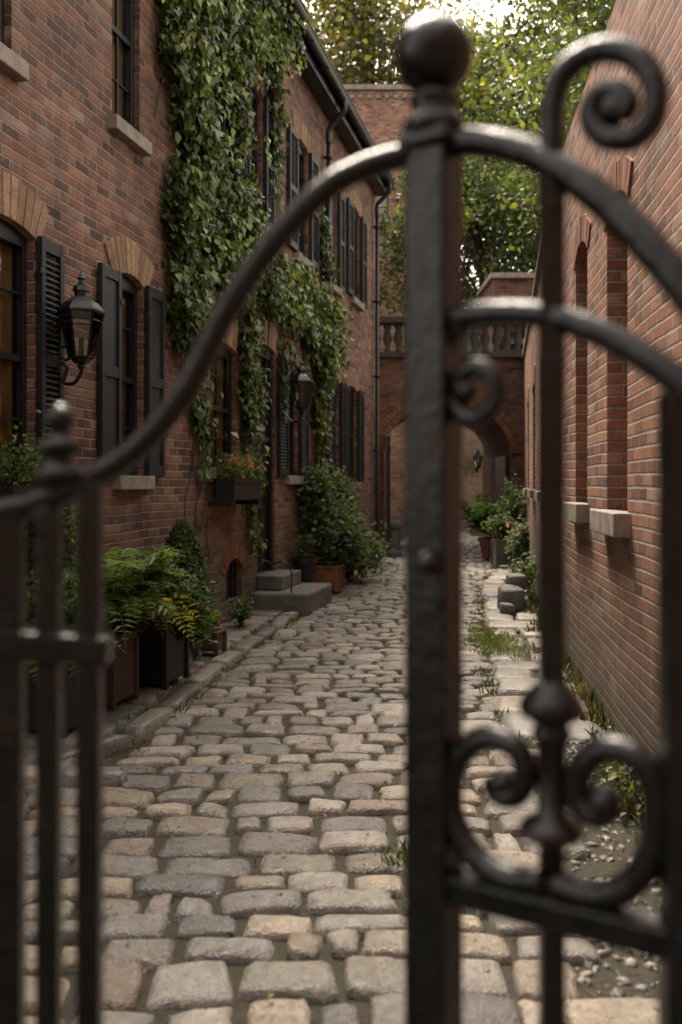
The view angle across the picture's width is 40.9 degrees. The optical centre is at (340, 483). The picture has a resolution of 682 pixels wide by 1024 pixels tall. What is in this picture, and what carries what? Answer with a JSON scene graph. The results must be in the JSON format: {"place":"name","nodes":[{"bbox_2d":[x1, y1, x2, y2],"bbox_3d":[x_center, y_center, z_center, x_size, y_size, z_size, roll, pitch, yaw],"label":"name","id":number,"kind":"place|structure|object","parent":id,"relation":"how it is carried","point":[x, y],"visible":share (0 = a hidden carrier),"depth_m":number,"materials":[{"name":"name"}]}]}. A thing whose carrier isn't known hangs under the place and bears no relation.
{"place":"outdoors","nodes":[
{"label":"outdoors","id":0,"kind":"place"},
{"bbox_2d":[26,609,282,765],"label":"pavement","id":1,"kind":"structure","parent":0,"point":[147,699],"depth_m":6.58,"materials":[{"name":"stone"}]},
{"bbox_2d":[26,561,126,738],"bbox_3d":[-1.761,1.007,5.669,0.878,1.026,0.716,0,0,35],"label":"box planter","id":2,"kind":"object","parent":1,"relation":"on","point":[69,678],"visible":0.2,"depth_m":5.54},
{"bbox_2d":[33,545,200,709],"bbox_3d":[-1.598,0.978,6.319,1.233,1.084,1.139,0,0,38],"label":"box planter","id":3,"kind":"object","parent":1,"relation":"on","point":[128,592],"visible":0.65,"depth_m":6.17,"materials":[{"name":"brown wood"}]},
{"bbox_2d":[26,484,75,627],"bbox_3d":[-2.037,0.622,6.316,0.618,1.560,0.919,0,0,0],"label":"shrub","id":4,"kind":"object","parent":3,"relation":"in","point":[69,542],"visible":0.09,"depth_m":6.24,"materials":[{"name":"green plant"}]},
{"bbox_2d":[104,557,225,688],"bbox_3d":[-1.378,1.043,6.843,0.958,0.955,0.954,0,0,11],"label":"box planter","id":5,"kind":"object","parent":1,"relation":"on","point":[163,654],"visible":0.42,"depth_m":6.80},
{"bbox_2d":[161,519,219,612],"bbox_3d":[-1.443,0.922,8.359,0.657,1.196,0.651,0,0,0],"label":"topiary shrub","id":6,"kind":"object","parent":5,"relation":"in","point":[182,537],"visible":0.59,"depth_m":8.26,"materials":[{"name":"green plant"}]},
{"bbox_2d":[189,591,221,660],"bbox_3d":[-1.275,1.189,7.673,0.527,0.687,0.503,0,0,0],"label":"shrub","id":7,"kind":"object","parent":1,"relation":"on","point":[200,638],"visible":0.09,"depth_m":7.66,"materials":[{"name":"green plant"}]},
{"bbox_2d":[192,609,226,655],"bbox_3d":[-1.206,1.313,8.306,0.318,0.393,0.638,0,0,-13],"label":"flower pot","id":8,"kind":"object","parent":1,"relation":"on","point":[219,635],"visible":0.25,"depth_m":8.06,"materials":[{"name":"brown wood"}]},
{"bbox_2d":[227,593,258,625],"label":"shrub","id":9,"kind":"object","parent":1,"relation":"on","point":[241,611],"visible":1,"depth_m":9.59,"materials":[{"name":"green plant"}]},
{"bbox_2d":[294,494,385,591],"bbox_3d":[-0.113,0.812,13.178,1.238,1.416,1.285,0,0,43],"label":"terracotta planter","id":10,"kind":"object","parent":1,"relation":"on","point":[339,540],"visible":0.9,"depth_m":12.98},
{"bbox_2d":[294,456,339,535],"bbox_3d":[-0.364,0.197,13.129,0.724,1.194,0.929,0,0,-16],"label":"shrub","id":11,"kind":"object","parent":10,"relation":"in","point":[315,495],"visible":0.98,"depth_m":12.94,"materials":[{"name":"green plant"}]},
{"bbox_2d":[329,465,364,518],"bbox_3d":[-0.031,0.256,14.188,0.756,1.074,1.377,0,0,-17],"label":"shrub","id":12,"kind":"object","parent":10,"relation":"in","point":[342,488],"visible":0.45,"depth_m":13.94,"materials":[{"name":"green plant"}]},
{"bbox_2d":[26,531,657,1023],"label":"cobblestone road","id":13,"kind":"structure","parent":0,"point":[202,865],"depth_m":3.94,"materials":[{"name":"stone"}]},
{"bbox_2d":[26,574,657,1016],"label":"fallen leaves","id":14,"kind":"object","parent":13,"relation":"on","point":[290,780],"visible":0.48,"depth_m":4.80,"materials":[{"name":"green plant"}]},
{"bbox_2d":[339,509,394,582],"bbox_3d":[0.289,0.971,14.621,0.974,1.254,1.276,0,0,-33],"label":"shrub","id":15,"kind":"object","parent":13,"relation":"on","point":[378,551],"visible":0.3,"depth_m":14.43,"materials":[{"name":"green plant"}]},
{"bbox_2d":[384,520,402,557],"bbox_3d":[1.120,1.180,19.500,0.400,0.800,0.394,0,0,0],"label":"stone bollard","id":16,"kind":"object","parent":13,"relation":"on","point":[395,526],"visible":0.76,"depth_m":19.36,"materials":[{"name":"grey stone"}]},
{"bbox_2d":[463,493,522,558],"bbox_3d":[3.133,0.875,18.790,1.763,1.330,1.822,0,0,-30],"label":"potted fern","id":17,"kind":"object","parent":13,"relation":"on","point":[474,518],"visible":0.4,"depth_m":18.60,"materials":[{"name":"green plant"}]},
{"bbox_2d":[26,532,657,1023],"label":"ground","id":18,"kind":"structure","parent":0,"point":[600,980],"depth_m":3.66,"materials":[{"name":"soil"}]},
{"bbox_2d":[0,0,278,628],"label":"walls","id":19,"kind":"structure","parent":18,"relation":"on","point":[81,170],"depth_m":7.44,"materials":[{"name":"red brick"}]},
{"bbox_2d":[52,271,104,385],"bbox_3d":[-1.903,-1.125,6.645,0.372,0.831,0.294,0,0,-17],"label":"wall lantern","id":20,"kind":"object","parent":19,"relation":"attached to","point":[80,304],"depth_m":6.63,"materials":[{"name":"metal"}]},
{"bbox_2d":[0,0,222,469],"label":"window panes","id":21,"kind":"object","parent":19,"relation":"attached to","point":[5,336],"visible":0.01,"depth_m":6.42,"materials":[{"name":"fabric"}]},
{"bbox_2d":[0,42,267,489],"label":"sills","id":22,"kind":"structure","parent":19,"relation":"attached to","point":[14,66],"depth_m":7.58,"materials":[{"name":"stone"}]},
{"bbox_2d":[0,410,79,514],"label":"plant","id":23,"kind":"object","parent":22,"relation":"attached to","point":[18,474],"visible":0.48,"depth_m":5.82,"materials":[{"name":"green plant"}]},
{"bbox_2d":[2,18,272,573],"bbox_3d":[-1.655,-2.073,8.792,0.098,6.234,6.884,0,0,13],"label":"arch mortar","id":24,"kind":"object","parent":19,"relation":"attached to","point":[134,283],"visible":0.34,"depth_m":7.46,"materials":[{"name":"stone"}]},
{"bbox_2d":[12,0,263,595],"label":"interior","id":25,"kind":"object","parent":19,"relation":"attached to","point":[14,338],"visible":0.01,"depth_m":8.21,"materials":[{"name":"black"}]},
{"bbox_2d":[0,15,278,576],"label":"brick arches","id":26,"kind":"structure","parent":19,"relation":"attached to","point":[125,256],"depth_m":7.70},
{"bbox_2d":[0,0,295,598],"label":"window frames","id":27,"kind":"structure","parent":19,"relation":"attached to","point":[11,235],"depth_m":8.07,"materials":[{"name":"black paint"}]},
{"bbox_2d":[37,42,274,476],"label":"shutters","id":28,"kind":"object","parent":19,"relation":"attached to","point":[111,301],"visible":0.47,"depth_m":7.44,"materials":[{"name":"paint"}]},
{"bbox_2d":[209,447,267,505],"bbox_3d":[-1.096,-0.078,10.031,0.413,0.637,0.969,0,0,13],"label":"window box","id":29,"kind":"object","parent":19,"relation":"attached to","point":[238,487],"visible":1,"depth_m":9.76,"materials":[{"name":"black wood"}]},
{"bbox_2d":[152,0,354,562],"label":"ivy","id":30,"kind":"object","parent":19,"relation":"attached to","point":[198,226],"visible":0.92,"depth_m":9.94,"materials":[{"name":"green plant"}]},
{"bbox_2d":[276,359,313,422],"bbox_3d":[-0.580,-1.205,12.013,0.495,0.831,0.316,0,0,35],"label":"wall lantern","id":31,"kind":"object","parent":19,"relation":"attached to","point":[301,376],"depth_m":11.95,"materials":[{"name":"metal"}]},
{"bbox_2d":[288,0,307,20],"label":"gutter","id":32,"kind":"object","parent":19,"relation":"attached to","point":[302,11],"visible":0.72,"depth_m":11.81,"materials":[{"name":"black paint"}]},
{"bbox_2d":[26,555,376,787],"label":"kerb","id":33,"kind":"structure","parent":18,"relation":"on","point":[147,725],"depth_m":5.96,"materials":[{"name":"stone"}]},
{"bbox_2d":[341,559,354,575],"bbox_3d":[0.122,1.206,15.005,0.363,0.627,0.383,0,0,40],"label":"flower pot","id":34,"kind":"object","parent":33,"relation":"on","point":[346,572],"visible":0.01,"depth_m":14.91,"materials":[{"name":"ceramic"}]},
{"bbox_2d":[250,569,331,616],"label":"stone steps","id":35,"kind":"structure","parent":18,"relation":"on","point":[274,590],"depth_m":11.14,"materials":[{"name":"grey stone"}]},
{"bbox_2d":[254,556,291,592],"bbox_3d":[-0.813,1.091,10.975,0.480,0.438,0.018,0,0,13],"label":"iron handrail","id":36,"kind":"object","parent":35,"relation":"on","point":[278,562],"visible":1,"depth_m":10.94,"materials":[{"name":"black metal"}]},
{"bbox_2d":[293,528,320,582],"bbox_3d":[-0.505,1.066,12.545,0.330,0.908,0.344,0,0,44],"label":"flower pot","id":37,"kind":"object","parent":35,"relation":"on","point":[305,565],"visible":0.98,"depth_m":12.45,"materials":[{"name":"ceramic"}]},
{"bbox_2d":[279,45,375,569],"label":"walls","id":38,"kind":"structure","parent":18,"relation":"on","point":[302,103],"depth_m":15.41,"materials":[{"name":"red brick"}]},
{"bbox_2d":[282,114,361,392],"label":"brick arches","id":39,"kind":"structure","parent":38,"relation":"attached to","point":[301,130],"depth_m":13.55,"materials":[{"name":"brick"}]},
{"bbox_2d":[278,123,366,481],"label":"shutters","id":40,"kind":"object","parent":38,"relation":"attached to","point":[344,388],"visible":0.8,"depth_m":14.89,"materials":[{"name":"paint"}]},
{"bbox_2d":[284,251,364,488],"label":"sills","id":41,"kind":"structure","parent":38,"relation":"attached to","point":[357,303],"depth_m":13.27,"materials":[{"name":"stone"}]},
{"bbox_2d":[323,100,346,562],"bbox_3d":[-0.089,-2.255,14.422,0.392,7.559,0.103,0,0,13],"label":"downpipe","id":42,"kind":"object","parent":38,"relation":"attached to","point":[333,123],"visible":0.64,"depth_m":14.41,"materials":[{"name":"black metal"}]},
{"bbox_2d":[288,22,386,481],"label":"window shutters","id":43,"kind":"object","parent":38,"relation":"attached to","point":[314,78],"depth_m":14.28,"materials":[{"name":"black paint"}]},
{"bbox_2d":[297,20,394,189],"bbox_3d":[0.240,-6.037,15.350,0.210,0.143,6.738,0,0,13],"label":"gutter","id":44,"kind":"object","parent":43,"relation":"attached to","point":[311,40],"visible":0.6,"depth_m":13.88,"materials":[{"name":"black paint"}]},
{"bbox_2d":[373,183,391,558],"bbox_3d":[0.831,-2.255,18.355,0.392,7.559,0.103,0,0,13],"label":"downpipe","id":45,"kind":"object","parent":38,"relation":"attached to","point":[377,300],"visible":0.96,"depth_m":18.34,"materials":[{"name":"black metal"}]},
{"bbox_2d":[70,561,641,1013],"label":"grass","id":46,"kind":"structure","parent":18,"relation":"on","point":[596,713],"depth_m":7.29,"materials":[{"name":"green plant"}]},
{"bbox_2d":[346,90,413,536],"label":"walls","id":47,"kind":"structure","parent":18,"relation":"on","point":[383,119],"depth_m":27.00,"materials":[{"name":"orange brick"}]},
{"bbox_2d":[343,84,408,222],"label":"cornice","id":48,"kind":"structure","parent":47,"relation":"attached to","point":[375,87],"depth_m":26.92,"materials":[{"name":"stone"}]},
{"bbox_2d":[377,196,386,217],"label":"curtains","id":49,"kind":"object","parent":47,"relation":"attached to","point":[383,205],"visible":0.02,"depth_m":27.17,"materials":[{"name":"fabric"}]},
{"bbox_2d":[302,0,538,256],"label":"oak tree","id":50,"kind":"object","parent":18,"relation":"on","point":[362,31],"visible":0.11,"depth_m":33.95,"materials":[{"name":"green plant"}]},
{"bbox_2d":[395,11,473,1023],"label":"gate post","id":51,"kind":"object","parent":18,"relation":"on","point":[434,51],"visible":0.94,"depth_m":1.17,"materials":[{"name":"metal"}]},
{"bbox_2d":[0,144,408,1023],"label":"iron gate","id":52,"kind":"structure","parent":51,"relation":"attached to","point":[48,644],"depth_m":1.19,"materials":[{"name":"black metal"}]},
{"bbox_2d":[407,35,681,1023],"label":"iron gate","id":53,"kind":"structure","parent":51,"relation":"attached to","point":[551,899],"depth_m":1.07,"materials":[{"name":"black metal"}]},
{"bbox_2d":[379,316,525,556],"bbox_3d":[2.525,-0.925,21.475,4.750,5.450,4.350,0,0,0],"label":"brick archway","id":54,"kind":"object","parent":18,"relation":"on","point":[500,435],"visible":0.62,"depth_m":20.05,"materials":[{"name":"brick"}]},
{"bbox_2d":[385,436,508,556],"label":"doors","id":55,"kind":"structure","parent":54,"relation":"in","point":[501,463],"depth_m":19.73,"materials":[{"name":"black paint"}]},
{"bbox_2d":[480,279,533,351],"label":"walls","id":56,"kind":"structure","parent":54,"relation":"on","point":[507,289],"depth_m":21.00,"materials":[{"name":"brick"}]},
{"bbox_2d":[477,273,534,344],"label":"coping","id":57,"kind":"structure","parent":56,"relation":"on","point":[487,282],"depth_m":20.92,"materials":[{"name":"stone"}]},
{"bbox_2d":[510,326,525,336],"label":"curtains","id":58,"kind":"object","parent":56,"relation":"attached to","point":[512,328],"depth_m":21.17,"materials":[{"name":"fabric"}]},
{"bbox_2d":[379,112,537,350],"bbox_3d":[3.628,-4.044,24.078,7.568,11.387,4.688,0,0,0],"label":"oak tree","id":59,"kind":"object","parent":18,"relation":"on","point":[479,222],"visible":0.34,"depth_m":23.35,"materials":[{"name":"green plant"}]},
{"bbox_2d":[463,426,484,531],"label":"walls","id":60,"kind":"structure","parent":18,"relation":"on","point":[473,483],"depth_m":30.00,"materials":[{"name":"beige paint"}]},
{"bbox_2d":[466,327,479,351],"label":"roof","id":61,"kind":"structure","parent":60,"relation":"on","point":[469,348],"depth_m":30.61,"materials":[{"name":"stone"}]},
{"bbox_2d":[473,449,482,473],"bbox_3d":[4.474,-0.725,29.753,0.310,0.831,0.455,0,0,24],"label":"wall lantern","id":62,"kind":"object","parent":60,"relation":"attached to","point":[480,459],"depth_m":29.69,"materials":[{"name":"metal"}]},
{"bbox_2d":[415,0,606,276],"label":"oak tree","id":63,"kind":"object","parent":18,"relation":"on","point":[490,117],"visible":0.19,"depth_m":29.32,"materials":[{"name":"green plant"}]},
{"bbox_2d":[524,287,537,595],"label":"walls","id":64,"kind":"structure","parent":18,"relation":"on","point":[531,439],"depth_m":15.08,"materials":[{"name":"orange brick"}]},
{"bbox_2d":[522,260,537,501],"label":"sills","id":65,"kind":"structure","parent":64,"relation":"attached to","point":[530,493],"depth_m":13.33,"materials":[{"name":"stone"}]},
{"bbox_2d":[527,363,535,407],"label":"brick arches","id":66,"kind":"structure","parent":64,"relation":"attached to","point":[533,376],"depth_m":14.20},
{"bbox_2d":[459,0,615,252],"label":"oak tree","id":67,"kind":"object","parent":18,"relation":"on","point":[591,10],"visible":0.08,"depth_m":13.25,"materials":[{"name":"green plant"}]},
{"bbox_2d":[494,717,657,997],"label":"gravel","id":68,"kind":"structure","parent":18,"relation":"on","point":[620,979],"depth_m":3.07,"materials":[{"name":"grey gravel"}]},
{"bbox_2d":[584,730,641,825],"bbox_3d":[1.412,1.483,4.585,0.420,0.281,1.220,0,0,0],"label":"shrub","id":69,"kind":"object","parent":68,"relation":"on","point":[616,775],"visible":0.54,"depth_m":4.47,"materials":[{"name":"green plant"}]},
{"bbox_2d":[565,0,681,759],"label":"walls","id":70,"kind":"structure","parent":18,"relation":"on","point":[611,582],"depth_m":5.73,"materials":[{"name":"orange brick"}]},
{"bbox_2d":[566,2,630,537],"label":"sills","id":71,"kind":"structure","parent":70,"relation":"attached to","point":[614,523],"depth_m":5.76,"materials":[{"name":"stone"}]},
{"bbox_2d":[571,155,633,270],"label":"brick arches","id":72,"kind":"structure","parent":70,"relation":"attached to","point":[620,177],"depth_m":6.79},
{"bbox_2d":[302,0,606,301],"label":"sky","id":73,"kind":"structure","parent":0,"point":[472,3],"materials":[{"name":"white"}]},
{"bbox_2d":[497,474,526,536],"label":"shrub","id":74,"kind":"object","parent":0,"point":[515,507],"visible":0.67,"depth_m":17.81,"materials":[{"name":"green plant"}]},
{"bbox_2d":[482,565,604,742],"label":"pavement","id":75,"kind":"structure","parent":0,"point":[517,678],"depth_m":7.79,"materials":[{"name":"stone"}]},
{"bbox_2d":[480,510,517,566],"bbox_3d":[2.998,0.997,17.000,0.636,1.086,0.700,0,0,40],"label":"stone planter","id":76,"kind":"object","parent":75,"relation":"on","point":[499,556],"visible":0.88,"depth_m":16.88,"materials":[{"name":"stone"}]},
{"bbox_2d":[497,573,527,614],"bbox_3d":[2.116,1.367,11.219,0.375,0.471,0.866,0,0,7],"label":"boulder","id":77,"kind":"object","parent":75,"relation":"on","point":[511,597],"visible":0.92,"depth_m":11.12,"materials":[{"name":"stone"}]},
{"bbox_2d":[501,516,529,566],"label":"shrub","id":78,"kind":"object","parent":75,"relation":"on","point":[519,540],"visible":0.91,"depth_m":16.26,"materials":[{"name":"plant"}]},
{"bbox_2d":[503,548,537,596],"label":"shrub","id":79,"kind":"object","parent":75,"relation":"on","point":[527,570],"visible":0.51,"depth_m":12.03,"materials":[{"name":"green plant"}]}
]}

